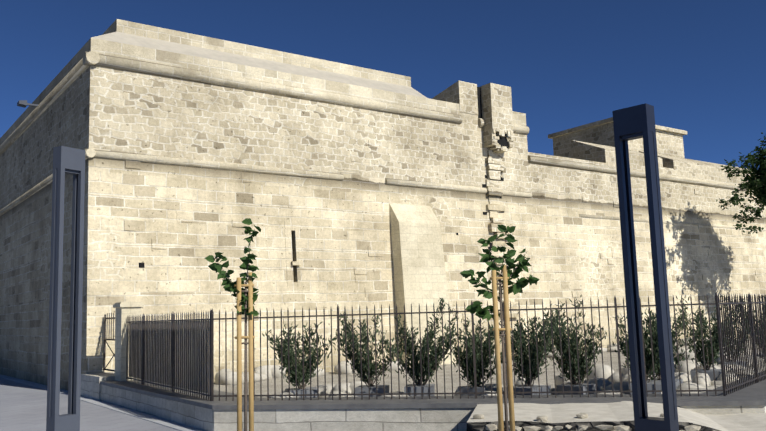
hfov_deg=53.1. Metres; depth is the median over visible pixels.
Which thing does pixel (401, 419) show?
low enclosure wall
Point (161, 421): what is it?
pavement kerb band
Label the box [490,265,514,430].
young tree stakes
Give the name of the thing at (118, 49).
castle parapet ashlar
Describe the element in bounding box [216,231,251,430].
young tree trunk
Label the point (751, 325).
iron fence
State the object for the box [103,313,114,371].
iron gate
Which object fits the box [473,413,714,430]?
ancient rubble stones
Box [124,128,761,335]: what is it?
rough castle masonry
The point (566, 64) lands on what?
sky
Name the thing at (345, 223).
castle main building
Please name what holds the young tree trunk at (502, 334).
on the pavement
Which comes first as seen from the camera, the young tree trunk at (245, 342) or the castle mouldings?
the young tree trunk at (245, 342)
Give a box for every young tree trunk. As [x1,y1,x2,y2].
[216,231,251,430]
[474,229,526,430]
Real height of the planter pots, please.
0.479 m
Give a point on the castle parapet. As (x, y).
(141, 41)
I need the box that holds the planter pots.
[285,353,761,396]
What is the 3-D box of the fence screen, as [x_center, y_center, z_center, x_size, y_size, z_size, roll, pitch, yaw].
[-4.550,2.855,15.938,0.008,1.280,6.006,3,-9,-31]
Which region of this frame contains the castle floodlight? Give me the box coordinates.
[17,100,38,107]
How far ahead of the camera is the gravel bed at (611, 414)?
10.18 m
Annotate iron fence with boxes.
[126,292,765,400]
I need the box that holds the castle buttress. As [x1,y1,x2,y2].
[389,203,455,366]
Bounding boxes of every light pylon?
[46,146,84,430]
[612,103,678,430]
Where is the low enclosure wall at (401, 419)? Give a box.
[80,372,765,430]
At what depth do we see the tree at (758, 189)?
34.85 m
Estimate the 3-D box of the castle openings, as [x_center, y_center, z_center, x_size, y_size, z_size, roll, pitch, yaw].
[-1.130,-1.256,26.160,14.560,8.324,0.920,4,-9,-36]
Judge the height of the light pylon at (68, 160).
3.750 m
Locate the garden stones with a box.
[214,337,765,397]
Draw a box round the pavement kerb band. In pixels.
[0,374,204,430]
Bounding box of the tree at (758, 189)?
[716,132,765,233]
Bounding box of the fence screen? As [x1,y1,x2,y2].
[129,320,209,393]
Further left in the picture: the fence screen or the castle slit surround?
the fence screen
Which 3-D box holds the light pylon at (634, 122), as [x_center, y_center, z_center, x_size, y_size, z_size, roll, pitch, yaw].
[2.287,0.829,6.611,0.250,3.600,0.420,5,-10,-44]
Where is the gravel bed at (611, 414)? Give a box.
[467,401,765,430]
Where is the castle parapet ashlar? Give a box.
[0,19,525,144]
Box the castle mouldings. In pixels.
[0,51,765,230]
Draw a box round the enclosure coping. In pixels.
[100,373,765,409]
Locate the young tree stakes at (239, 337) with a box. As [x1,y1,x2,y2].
[234,272,254,430]
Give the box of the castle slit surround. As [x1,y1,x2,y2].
[284,218,303,286]
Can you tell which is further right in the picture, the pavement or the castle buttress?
the castle buttress
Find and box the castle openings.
[139,87,508,296]
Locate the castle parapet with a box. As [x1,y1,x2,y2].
[91,32,426,97]
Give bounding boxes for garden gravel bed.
[214,339,761,397]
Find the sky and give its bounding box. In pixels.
[0,0,765,169]
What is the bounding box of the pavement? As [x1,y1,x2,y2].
[0,378,178,430]
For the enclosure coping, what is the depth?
12.25 m
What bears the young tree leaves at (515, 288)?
attached to the young tree trunk at (502, 334)
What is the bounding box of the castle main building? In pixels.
[0,65,765,390]
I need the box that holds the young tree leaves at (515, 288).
[460,225,539,321]
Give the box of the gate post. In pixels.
[113,302,143,380]
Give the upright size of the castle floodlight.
0.180 m
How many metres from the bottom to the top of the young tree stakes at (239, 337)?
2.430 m
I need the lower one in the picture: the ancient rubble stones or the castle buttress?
the ancient rubble stones
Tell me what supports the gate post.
on the low enclosure wall at (401, 419)

